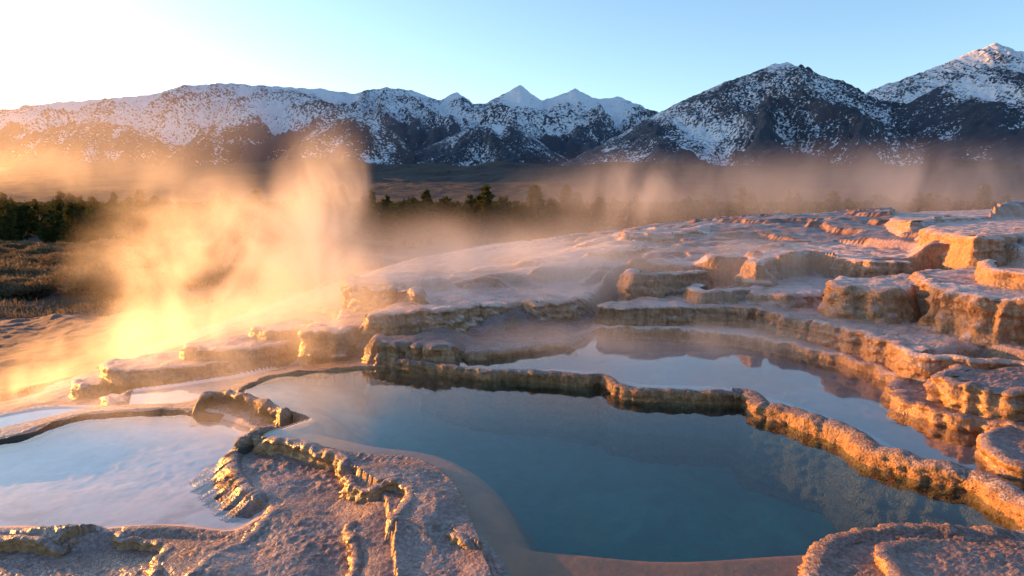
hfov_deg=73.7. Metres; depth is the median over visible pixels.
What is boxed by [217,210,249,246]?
pine tree
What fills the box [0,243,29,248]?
sagebrush
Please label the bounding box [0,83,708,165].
mountain
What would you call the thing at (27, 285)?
sagebrush
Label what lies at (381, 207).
pine tree
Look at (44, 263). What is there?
sagebrush
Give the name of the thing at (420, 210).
pine tree
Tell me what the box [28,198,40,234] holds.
pine tree
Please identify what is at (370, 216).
pine tree
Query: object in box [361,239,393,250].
sagebrush
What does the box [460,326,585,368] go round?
travertine ledge
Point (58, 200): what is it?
pine tree
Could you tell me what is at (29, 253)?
sagebrush
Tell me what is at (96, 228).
pine tree
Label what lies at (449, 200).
pine tree
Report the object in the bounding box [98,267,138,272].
sagebrush
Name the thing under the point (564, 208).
pine tree
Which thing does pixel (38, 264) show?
sagebrush
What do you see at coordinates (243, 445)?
pool rim
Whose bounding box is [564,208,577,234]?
pine tree
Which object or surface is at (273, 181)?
hills
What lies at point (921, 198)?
pine tree
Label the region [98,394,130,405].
travertine ledge
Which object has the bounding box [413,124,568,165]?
mountain
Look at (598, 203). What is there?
pine tree
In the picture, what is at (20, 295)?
sagebrush
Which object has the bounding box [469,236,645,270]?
travertine ledge
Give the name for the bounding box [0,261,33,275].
sagebrush
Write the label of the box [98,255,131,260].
sagebrush
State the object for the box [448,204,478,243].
pine tree
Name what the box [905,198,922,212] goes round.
pine tree
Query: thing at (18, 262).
sagebrush
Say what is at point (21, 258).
sagebrush
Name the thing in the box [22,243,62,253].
sagebrush
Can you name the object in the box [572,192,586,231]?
pine tree
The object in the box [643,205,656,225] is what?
pine tree
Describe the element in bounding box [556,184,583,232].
pine tree
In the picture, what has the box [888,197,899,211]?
pine tree
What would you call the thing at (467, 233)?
pine tree
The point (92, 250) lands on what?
sagebrush
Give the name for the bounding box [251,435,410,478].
travertine ledge
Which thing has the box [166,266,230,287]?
sagebrush
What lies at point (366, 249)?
sagebrush
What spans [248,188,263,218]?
pine tree
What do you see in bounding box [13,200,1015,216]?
forest
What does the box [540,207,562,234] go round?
pine tree
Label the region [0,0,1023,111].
sky
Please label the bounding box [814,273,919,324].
travertine ledge
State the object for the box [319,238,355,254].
sagebrush
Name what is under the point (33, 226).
pine tree
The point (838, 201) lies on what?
pine tree
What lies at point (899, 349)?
travertine ledge
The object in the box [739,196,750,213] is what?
pine tree
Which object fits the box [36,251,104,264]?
sagebrush
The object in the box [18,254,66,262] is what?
sagebrush
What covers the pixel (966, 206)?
pine tree
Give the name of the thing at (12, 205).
pine tree
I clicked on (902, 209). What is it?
pine tree
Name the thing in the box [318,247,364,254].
sagebrush
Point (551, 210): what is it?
pine tree
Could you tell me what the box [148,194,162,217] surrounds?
pine tree
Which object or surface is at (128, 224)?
pine tree
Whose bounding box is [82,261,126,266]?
sagebrush
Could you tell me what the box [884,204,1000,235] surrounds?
travertine ledge
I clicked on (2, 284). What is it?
sagebrush
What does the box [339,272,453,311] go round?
travertine ledge
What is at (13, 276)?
sagebrush
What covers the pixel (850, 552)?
travertine ledge
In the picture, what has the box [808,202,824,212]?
pine tree
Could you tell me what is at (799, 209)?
pine tree
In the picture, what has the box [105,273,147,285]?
sagebrush
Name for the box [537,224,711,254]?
travertine ledge
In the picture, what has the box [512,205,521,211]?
pine tree
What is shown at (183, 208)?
pine tree
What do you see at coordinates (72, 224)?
pine tree
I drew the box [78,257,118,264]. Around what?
sagebrush
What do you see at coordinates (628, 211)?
pine tree
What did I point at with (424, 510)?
travertine ledge
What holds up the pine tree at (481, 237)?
on the ground at (440, 245)
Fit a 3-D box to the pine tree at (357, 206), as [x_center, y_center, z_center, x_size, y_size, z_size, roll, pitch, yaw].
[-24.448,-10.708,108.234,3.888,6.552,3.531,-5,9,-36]
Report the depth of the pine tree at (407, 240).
86.85 m
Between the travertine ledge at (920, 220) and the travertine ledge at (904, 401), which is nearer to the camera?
the travertine ledge at (904, 401)
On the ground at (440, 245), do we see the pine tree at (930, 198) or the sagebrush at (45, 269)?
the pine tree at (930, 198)
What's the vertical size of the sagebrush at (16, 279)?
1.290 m
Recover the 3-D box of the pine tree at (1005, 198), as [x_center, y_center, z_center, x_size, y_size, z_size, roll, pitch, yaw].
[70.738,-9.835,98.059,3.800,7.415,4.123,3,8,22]
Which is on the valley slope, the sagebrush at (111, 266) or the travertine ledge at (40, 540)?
the sagebrush at (111, 266)
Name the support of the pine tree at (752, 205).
on the ground at (440, 245)
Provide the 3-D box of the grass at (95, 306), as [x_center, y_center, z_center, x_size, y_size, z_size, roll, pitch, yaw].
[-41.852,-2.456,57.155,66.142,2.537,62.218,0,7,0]
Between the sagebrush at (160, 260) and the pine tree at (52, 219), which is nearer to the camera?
the sagebrush at (160, 260)
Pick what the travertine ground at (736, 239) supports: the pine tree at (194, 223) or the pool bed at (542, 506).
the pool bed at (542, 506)
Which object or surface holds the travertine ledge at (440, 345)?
on the travertine ground at (736, 239)
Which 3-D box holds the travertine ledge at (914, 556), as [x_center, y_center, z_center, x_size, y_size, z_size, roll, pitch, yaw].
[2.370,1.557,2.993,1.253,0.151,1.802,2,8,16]
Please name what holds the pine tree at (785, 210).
on the ground at (440, 245)
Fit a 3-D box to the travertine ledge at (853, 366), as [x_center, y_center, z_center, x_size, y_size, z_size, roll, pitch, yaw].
[2.599,0.392,9.461,2.958,0.996,7.104,-1,7,-8]
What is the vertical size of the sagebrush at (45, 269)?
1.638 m
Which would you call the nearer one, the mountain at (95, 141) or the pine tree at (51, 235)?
the pine tree at (51, 235)
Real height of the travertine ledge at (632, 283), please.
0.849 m
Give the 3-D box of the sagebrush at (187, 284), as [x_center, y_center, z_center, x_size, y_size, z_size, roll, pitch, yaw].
[-17.044,-0.490,36.249,3.614,1.326,3.809,0,7,4]
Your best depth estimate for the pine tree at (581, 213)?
108.28 m
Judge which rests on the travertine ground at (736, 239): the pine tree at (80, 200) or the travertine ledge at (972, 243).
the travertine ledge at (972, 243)
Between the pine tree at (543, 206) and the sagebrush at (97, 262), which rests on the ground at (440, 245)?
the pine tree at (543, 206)
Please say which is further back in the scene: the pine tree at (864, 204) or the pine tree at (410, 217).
the pine tree at (864, 204)
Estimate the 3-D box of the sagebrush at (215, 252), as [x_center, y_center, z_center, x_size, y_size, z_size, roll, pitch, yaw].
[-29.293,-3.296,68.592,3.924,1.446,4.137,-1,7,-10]
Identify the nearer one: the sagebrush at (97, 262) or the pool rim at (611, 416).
the pool rim at (611, 416)
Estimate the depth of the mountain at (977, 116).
4139.33 m
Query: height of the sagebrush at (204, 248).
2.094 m
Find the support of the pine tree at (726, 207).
on the ground at (440, 245)
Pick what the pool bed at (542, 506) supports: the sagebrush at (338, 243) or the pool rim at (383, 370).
the pool rim at (383, 370)
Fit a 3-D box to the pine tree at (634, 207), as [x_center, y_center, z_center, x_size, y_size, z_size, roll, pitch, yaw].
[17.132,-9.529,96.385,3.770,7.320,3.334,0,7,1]
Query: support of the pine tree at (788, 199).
on the ground at (440, 245)
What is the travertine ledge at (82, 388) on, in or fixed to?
on the travertine ground at (736, 239)
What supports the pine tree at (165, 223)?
on the ground at (440, 245)
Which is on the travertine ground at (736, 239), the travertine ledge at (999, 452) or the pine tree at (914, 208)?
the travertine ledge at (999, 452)
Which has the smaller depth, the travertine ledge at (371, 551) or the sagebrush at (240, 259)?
the travertine ledge at (371, 551)
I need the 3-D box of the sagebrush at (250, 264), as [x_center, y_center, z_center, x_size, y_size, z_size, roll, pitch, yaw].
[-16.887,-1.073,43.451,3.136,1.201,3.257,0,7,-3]
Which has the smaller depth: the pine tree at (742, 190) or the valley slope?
the valley slope
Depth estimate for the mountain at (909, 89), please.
7688.85 m
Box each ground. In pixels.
[0,201,1023,575]
[0,204,973,262]
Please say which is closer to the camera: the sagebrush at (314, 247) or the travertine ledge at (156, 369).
the travertine ledge at (156, 369)
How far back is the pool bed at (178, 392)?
8.61 m
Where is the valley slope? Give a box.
[0,252,409,396]
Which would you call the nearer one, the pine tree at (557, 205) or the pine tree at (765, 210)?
the pine tree at (765, 210)
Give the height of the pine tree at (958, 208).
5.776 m
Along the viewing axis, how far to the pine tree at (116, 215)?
88.31 m
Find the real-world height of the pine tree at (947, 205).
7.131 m
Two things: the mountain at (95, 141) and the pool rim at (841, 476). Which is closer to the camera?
the pool rim at (841, 476)
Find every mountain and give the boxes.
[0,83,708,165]
[0,122,172,165]
[166,118,261,166]
[278,116,416,164]
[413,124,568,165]
[560,62,925,165]
[865,43,1023,103]
[890,60,1023,167]
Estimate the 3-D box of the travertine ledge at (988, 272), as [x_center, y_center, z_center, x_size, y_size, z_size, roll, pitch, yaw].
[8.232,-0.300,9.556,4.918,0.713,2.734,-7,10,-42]
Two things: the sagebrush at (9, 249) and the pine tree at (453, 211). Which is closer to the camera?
the sagebrush at (9, 249)
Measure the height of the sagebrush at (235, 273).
1.250 m
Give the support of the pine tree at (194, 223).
on the ground at (440, 245)
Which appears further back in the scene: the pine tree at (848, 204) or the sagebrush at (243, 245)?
the pine tree at (848, 204)
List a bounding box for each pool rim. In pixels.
[0,408,223,447]
[190,389,292,428]
[234,426,278,454]
[236,365,396,392]
[395,359,733,467]
[732,388,1023,532]
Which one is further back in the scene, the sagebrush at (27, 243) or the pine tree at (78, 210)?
the pine tree at (78, 210)
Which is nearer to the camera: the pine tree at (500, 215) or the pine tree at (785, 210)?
the pine tree at (500, 215)
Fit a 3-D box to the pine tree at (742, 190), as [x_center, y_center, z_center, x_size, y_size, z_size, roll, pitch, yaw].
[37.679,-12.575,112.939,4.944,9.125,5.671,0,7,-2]
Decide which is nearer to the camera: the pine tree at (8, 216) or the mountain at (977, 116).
the pine tree at (8, 216)
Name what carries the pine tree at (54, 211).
on the ground at (440, 245)
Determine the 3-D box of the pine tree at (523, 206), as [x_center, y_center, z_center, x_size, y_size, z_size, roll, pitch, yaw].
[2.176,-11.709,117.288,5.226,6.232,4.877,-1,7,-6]
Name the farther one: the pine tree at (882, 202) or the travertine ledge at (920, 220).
the pine tree at (882, 202)
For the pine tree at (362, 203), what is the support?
on the ground at (440, 245)
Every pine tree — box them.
[0,192,20,242]
[0,196,26,234]
[13,206,32,240]
[20,203,39,234]
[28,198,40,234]
[32,217,60,243]
[34,209,59,228]
[37,213,61,243]
[44,198,61,219]
[50,190,65,224]
[55,193,94,243]
[57,204,80,242]
[71,203,85,242]
[75,195,86,216]
[77,204,115,244]
[83,208,100,239]
[85,196,97,212]
[102,216,112,239]
[105,192,119,216]
[106,209,119,231]
[111,201,140,244]
[116,196,141,246]
[128,189,155,246]
[141,198,169,247]
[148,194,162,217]
[156,201,172,243]
[162,198,175,239]
[178,206,205,242]
[179,203,191,242]
[191,202,210,241]
[213,197,238,242]
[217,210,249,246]
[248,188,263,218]
[319,201,336,240]
[324,184,339,229]
[328,206,343,238]
[332,191,347,238]
[337,184,349,204]
[340,211,369,240]
[350,201,366,236]
[358,196,367,210]
[359,189,384,247]
[362,209,379,237]
[375,206,409,247]
[378,198,388,230]
[378,215,408,246]
[381,200,429,247]
[384,195,392,210]
[400,200,416,246]
[407,197,426,243]
[415,189,439,244]
[416,199,432,240]
[429,196,456,239]
[440,201,463,238]
[441,195,452,238]
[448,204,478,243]
[461,223,475,242]
[463,194,474,227]
[469,184,500,244]
[470,195,485,242]
[484,217,501,242]
[489,196,518,243]
[493,196,504,211]
[501,210,526,242]
[510,205,545,240]
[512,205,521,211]
[515,203,527,220]
[519,184,553,240]
[530,195,546,216]
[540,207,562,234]
[541,196,558,236]
[554,197,576,235]
[554,198,559,230]
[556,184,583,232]
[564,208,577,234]
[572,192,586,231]
[576,203,588,232]
[584,210,614,232]
[588,196,607,232]
[604,197,628,229]
[616,203,641,229]
[626,196,643,227]
[629,203,654,225]
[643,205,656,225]
[646,201,671,223]
[661,199,700,222]
[680,196,695,221]
[693,199,704,218]
[694,192,720,218]
[704,207,729,218]
[718,203,732,216]
[727,185,747,215]
[738,190,760,214]
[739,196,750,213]
[760,207,775,213]
[779,203,789,213]
[782,190,796,213]
[791,192,804,213]
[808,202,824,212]
[820,190,838,212]
[836,191,841,210]
[840,197,853,209]
[860,199,870,208]
[868,193,878,207]
[871,193,897,211]
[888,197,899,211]
[898,205,905,211]
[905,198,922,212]
[911,192,927,210]
[922,192,933,210]
[930,193,944,210]
[942,197,951,210]
[954,205,962,210]
[960,200,972,209]
[973,182,993,209]
[990,201,996,208]
[999,193,1011,203]
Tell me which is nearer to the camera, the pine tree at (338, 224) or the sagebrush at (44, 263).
the sagebrush at (44, 263)
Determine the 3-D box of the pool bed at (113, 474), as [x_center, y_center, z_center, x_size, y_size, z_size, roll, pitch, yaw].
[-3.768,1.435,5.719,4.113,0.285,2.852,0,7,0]
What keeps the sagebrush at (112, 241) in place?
on the ground at (440, 245)
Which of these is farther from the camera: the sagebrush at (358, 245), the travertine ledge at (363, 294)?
the sagebrush at (358, 245)
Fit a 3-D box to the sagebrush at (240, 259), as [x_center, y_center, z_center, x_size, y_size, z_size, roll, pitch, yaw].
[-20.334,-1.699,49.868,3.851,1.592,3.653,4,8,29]
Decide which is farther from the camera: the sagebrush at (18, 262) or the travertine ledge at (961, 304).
the sagebrush at (18, 262)
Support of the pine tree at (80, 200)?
on the ground at (440, 245)
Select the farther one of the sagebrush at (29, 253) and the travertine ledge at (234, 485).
the sagebrush at (29, 253)
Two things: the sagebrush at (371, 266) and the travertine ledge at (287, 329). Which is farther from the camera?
the sagebrush at (371, 266)
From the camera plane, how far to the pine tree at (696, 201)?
103.81 m
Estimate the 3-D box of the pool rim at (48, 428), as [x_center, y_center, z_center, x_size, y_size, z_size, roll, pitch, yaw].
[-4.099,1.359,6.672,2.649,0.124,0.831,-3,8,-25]
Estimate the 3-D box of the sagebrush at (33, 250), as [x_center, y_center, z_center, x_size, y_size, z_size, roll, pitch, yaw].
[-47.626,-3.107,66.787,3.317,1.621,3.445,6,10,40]
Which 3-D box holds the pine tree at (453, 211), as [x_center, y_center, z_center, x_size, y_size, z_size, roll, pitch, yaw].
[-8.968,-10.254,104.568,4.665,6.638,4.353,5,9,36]
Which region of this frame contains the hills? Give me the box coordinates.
[0,156,1023,203]
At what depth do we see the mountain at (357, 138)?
5794.43 m
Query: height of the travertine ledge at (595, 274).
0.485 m
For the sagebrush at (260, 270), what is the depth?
37.08 m
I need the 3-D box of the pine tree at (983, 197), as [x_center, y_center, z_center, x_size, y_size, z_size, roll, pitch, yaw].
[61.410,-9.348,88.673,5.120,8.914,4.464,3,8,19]
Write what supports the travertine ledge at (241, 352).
on the travertine ground at (736, 239)
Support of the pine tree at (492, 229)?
on the ground at (440, 245)
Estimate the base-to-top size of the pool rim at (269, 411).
0.358 m
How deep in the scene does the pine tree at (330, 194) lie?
112.20 m
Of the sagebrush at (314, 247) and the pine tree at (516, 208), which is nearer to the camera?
the sagebrush at (314, 247)
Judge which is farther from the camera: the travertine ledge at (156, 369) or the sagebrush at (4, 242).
the sagebrush at (4, 242)
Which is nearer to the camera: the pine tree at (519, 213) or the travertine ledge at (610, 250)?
the travertine ledge at (610, 250)
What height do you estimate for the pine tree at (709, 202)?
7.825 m
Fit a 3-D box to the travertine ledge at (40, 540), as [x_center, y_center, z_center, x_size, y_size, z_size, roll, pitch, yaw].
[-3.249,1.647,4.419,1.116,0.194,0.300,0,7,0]
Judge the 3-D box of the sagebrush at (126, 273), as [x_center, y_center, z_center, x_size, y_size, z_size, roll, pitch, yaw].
[-21.208,-0.305,36.764,3.666,1.484,3.138,-4,8,-26]
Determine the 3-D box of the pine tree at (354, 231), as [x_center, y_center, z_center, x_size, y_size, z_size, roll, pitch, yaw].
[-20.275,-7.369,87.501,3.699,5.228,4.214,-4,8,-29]
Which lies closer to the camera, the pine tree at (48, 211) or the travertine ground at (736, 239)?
the travertine ground at (736, 239)
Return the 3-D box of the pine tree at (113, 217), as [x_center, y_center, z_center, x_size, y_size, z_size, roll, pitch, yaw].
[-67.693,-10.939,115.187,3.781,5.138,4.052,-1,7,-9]
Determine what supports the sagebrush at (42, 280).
on the valley slope
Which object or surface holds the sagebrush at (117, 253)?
on the ground at (440, 245)
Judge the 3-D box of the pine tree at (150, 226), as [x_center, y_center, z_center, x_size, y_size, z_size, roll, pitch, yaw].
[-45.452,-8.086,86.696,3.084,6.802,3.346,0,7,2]
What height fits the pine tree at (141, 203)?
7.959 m
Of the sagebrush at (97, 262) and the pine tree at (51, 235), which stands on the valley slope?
the sagebrush at (97, 262)
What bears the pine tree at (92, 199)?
on the ground at (440, 245)
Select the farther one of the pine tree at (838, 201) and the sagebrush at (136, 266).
the pine tree at (838, 201)
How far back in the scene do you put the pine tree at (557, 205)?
118.91 m
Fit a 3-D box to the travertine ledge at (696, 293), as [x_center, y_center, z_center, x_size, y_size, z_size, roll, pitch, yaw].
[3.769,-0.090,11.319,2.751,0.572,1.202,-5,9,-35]
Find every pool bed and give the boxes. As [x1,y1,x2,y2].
[0,405,100,427]
[0,408,264,532]
[129,358,300,404]
[245,365,835,575]
[462,326,976,468]
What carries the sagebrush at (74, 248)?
on the ground at (440, 245)
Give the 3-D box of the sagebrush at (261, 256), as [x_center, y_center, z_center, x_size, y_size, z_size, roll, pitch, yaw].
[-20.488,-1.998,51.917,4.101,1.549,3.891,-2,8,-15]
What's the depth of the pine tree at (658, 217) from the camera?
104.70 m
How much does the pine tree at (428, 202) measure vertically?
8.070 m
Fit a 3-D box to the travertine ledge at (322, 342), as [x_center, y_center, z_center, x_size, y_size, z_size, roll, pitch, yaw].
[-2.339,0.620,10.126,1.195,1.093,2.455,1,7,7]
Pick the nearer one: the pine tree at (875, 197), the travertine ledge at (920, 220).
the travertine ledge at (920, 220)
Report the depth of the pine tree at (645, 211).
108.55 m
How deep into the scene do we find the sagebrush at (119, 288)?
34.23 m
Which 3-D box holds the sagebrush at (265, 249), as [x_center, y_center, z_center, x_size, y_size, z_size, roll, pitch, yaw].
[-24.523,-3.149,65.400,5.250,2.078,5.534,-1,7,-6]
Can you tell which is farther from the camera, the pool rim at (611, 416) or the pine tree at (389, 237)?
the pine tree at (389, 237)
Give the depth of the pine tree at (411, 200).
91.53 m
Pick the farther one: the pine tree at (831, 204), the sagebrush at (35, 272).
the pine tree at (831, 204)
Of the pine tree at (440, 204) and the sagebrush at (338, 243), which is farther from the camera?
the pine tree at (440, 204)
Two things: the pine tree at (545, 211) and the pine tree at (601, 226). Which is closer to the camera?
the pine tree at (601, 226)
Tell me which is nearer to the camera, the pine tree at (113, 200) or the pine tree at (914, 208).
the pine tree at (914, 208)
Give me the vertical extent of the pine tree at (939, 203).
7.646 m
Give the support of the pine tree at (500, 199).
on the ground at (440, 245)
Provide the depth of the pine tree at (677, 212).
85.98 m
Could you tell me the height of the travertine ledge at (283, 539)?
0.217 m
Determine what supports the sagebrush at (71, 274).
on the valley slope
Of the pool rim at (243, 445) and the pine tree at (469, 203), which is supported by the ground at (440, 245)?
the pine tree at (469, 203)
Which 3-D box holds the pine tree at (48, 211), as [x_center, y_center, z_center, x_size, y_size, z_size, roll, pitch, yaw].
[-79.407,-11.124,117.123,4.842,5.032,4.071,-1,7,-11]
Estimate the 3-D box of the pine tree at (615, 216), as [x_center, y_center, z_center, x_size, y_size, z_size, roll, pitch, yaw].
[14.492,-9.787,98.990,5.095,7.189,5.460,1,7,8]
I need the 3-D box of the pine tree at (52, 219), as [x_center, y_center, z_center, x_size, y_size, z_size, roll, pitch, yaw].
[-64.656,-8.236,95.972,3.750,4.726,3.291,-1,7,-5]
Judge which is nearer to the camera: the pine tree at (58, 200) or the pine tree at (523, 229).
the pine tree at (523, 229)
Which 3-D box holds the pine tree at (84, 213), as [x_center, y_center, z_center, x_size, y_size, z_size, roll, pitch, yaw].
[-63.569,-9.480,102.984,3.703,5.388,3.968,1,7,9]
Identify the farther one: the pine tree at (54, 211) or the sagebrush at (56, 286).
the pine tree at (54, 211)
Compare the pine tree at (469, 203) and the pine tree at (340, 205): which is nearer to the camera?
the pine tree at (340, 205)
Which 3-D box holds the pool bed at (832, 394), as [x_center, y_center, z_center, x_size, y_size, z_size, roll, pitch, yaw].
[2.573,1.201,7.151,4.182,1.071,6.848,-7,10,-43]
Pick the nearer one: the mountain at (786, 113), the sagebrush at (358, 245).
the sagebrush at (358, 245)
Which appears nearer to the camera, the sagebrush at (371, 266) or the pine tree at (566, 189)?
the sagebrush at (371, 266)
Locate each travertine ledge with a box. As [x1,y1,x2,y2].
[0,524,99,556]
[68,376,106,398]
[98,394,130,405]
[99,350,228,391]
[111,526,241,575]
[178,335,300,372]
[185,503,330,575]
[189,435,358,522]
[249,318,314,345]
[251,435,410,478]
[297,284,382,364]
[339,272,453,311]
[339,463,455,546]
[341,515,406,575]
[354,267,608,356]
[361,327,470,383]
[446,518,510,575]
[452,257,607,288]
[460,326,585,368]
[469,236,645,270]
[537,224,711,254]
[590,262,897,389]
[595,247,1023,382]
[616,254,713,300]
[681,283,753,303]
[730,238,924,287]
[741,252,838,307]
[797,522,1023,575]
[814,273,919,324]
[873,537,1023,575]
[879,347,1023,446]
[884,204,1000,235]
[908,246,1023,347]
[914,206,1023,269]
[923,364,1023,421]
[968,425,1023,491]
[974,246,1023,290]
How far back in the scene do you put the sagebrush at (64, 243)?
75.50 m
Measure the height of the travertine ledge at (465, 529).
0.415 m
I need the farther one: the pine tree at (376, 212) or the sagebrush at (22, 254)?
the pine tree at (376, 212)
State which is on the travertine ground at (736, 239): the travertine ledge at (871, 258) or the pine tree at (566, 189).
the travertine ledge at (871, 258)
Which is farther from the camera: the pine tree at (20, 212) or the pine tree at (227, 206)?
the pine tree at (20, 212)
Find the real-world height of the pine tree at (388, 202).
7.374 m
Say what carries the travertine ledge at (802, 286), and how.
on the travertine ground at (736, 239)
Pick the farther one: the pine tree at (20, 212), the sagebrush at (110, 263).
the pine tree at (20, 212)
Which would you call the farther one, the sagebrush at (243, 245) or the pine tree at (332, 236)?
the pine tree at (332, 236)
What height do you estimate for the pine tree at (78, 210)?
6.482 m
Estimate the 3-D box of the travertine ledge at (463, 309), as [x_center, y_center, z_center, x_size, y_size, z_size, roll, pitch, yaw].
[-0.211,0.281,10.925,5.071,0.918,2.440,-3,8,-24]
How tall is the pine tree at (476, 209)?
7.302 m
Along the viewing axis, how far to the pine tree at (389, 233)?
85.64 m
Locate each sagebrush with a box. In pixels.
[0,240,22,244]
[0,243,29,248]
[0,253,26,259]
[0,259,35,270]
[0,259,42,268]
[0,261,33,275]
[0,268,42,275]
[0,273,37,279]
[0,277,13,290]
[0,278,53,298]
[0,294,33,299]
[1,276,47,296]
[1,284,49,299]
[2,253,29,256]
[4,247,18,252]
[7,248,41,255]
[8,255,44,262]
[9,251,35,255]
[9,262,78,275]
[12,239,50,246]
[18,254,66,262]
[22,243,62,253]
[26,274,58,296]
[32,261,61,266]
[32,262,123,294]
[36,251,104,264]
[44,240,84,246]
[50,282,82,293]
[55,273,128,295]
[56,242,108,252]
[76,247,121,253]
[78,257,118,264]
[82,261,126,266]
[84,259,122,265]
[86,268,147,288]
[87,237,130,246]
[92,263,125,267]
[93,282,137,298]
[94,248,153,258]
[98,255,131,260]
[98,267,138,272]
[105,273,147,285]
[116,263,154,268]
[122,251,199,268]
[157,267,220,287]
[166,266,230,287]
[169,255,237,286]
[178,241,234,257]
[186,264,253,285]
[202,248,232,255]
[212,254,261,264]
[222,252,268,260]
[232,245,282,256]
[233,262,269,268]
[234,263,279,282]
[235,242,256,247]
[297,242,350,259]
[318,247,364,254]
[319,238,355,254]
[340,239,376,252]
[349,263,386,272]
[359,246,377,252]
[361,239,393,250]
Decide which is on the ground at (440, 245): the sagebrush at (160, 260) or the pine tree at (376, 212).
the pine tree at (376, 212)
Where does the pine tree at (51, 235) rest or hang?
on the ground at (440, 245)
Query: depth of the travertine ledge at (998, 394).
5.90 m
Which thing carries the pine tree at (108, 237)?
on the ground at (440, 245)
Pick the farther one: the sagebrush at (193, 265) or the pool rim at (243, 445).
the sagebrush at (193, 265)
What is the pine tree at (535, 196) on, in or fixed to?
on the ground at (440, 245)
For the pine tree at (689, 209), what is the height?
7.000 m
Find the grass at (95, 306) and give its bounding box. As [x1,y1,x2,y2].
[0,246,384,318]
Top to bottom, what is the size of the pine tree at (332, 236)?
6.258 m
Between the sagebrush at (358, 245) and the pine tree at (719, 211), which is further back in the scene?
the pine tree at (719, 211)
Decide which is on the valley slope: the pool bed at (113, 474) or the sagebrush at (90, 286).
the sagebrush at (90, 286)
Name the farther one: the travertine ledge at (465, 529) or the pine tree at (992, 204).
the pine tree at (992, 204)
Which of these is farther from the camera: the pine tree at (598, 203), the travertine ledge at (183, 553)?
the pine tree at (598, 203)
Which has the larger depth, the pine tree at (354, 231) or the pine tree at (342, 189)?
the pine tree at (342, 189)
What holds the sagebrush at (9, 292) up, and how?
on the valley slope
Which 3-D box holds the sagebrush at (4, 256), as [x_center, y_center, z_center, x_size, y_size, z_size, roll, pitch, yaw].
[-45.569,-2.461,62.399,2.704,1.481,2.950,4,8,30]
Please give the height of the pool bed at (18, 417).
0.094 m
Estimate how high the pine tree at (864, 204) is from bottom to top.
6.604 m
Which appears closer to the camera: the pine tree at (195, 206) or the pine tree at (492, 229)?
the pine tree at (492, 229)
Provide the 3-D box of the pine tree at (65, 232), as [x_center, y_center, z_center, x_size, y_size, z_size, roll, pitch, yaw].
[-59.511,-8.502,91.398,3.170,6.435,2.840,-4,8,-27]
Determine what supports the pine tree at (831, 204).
on the ground at (440, 245)
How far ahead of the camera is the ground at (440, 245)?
87.10 m
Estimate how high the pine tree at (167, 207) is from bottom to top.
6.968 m

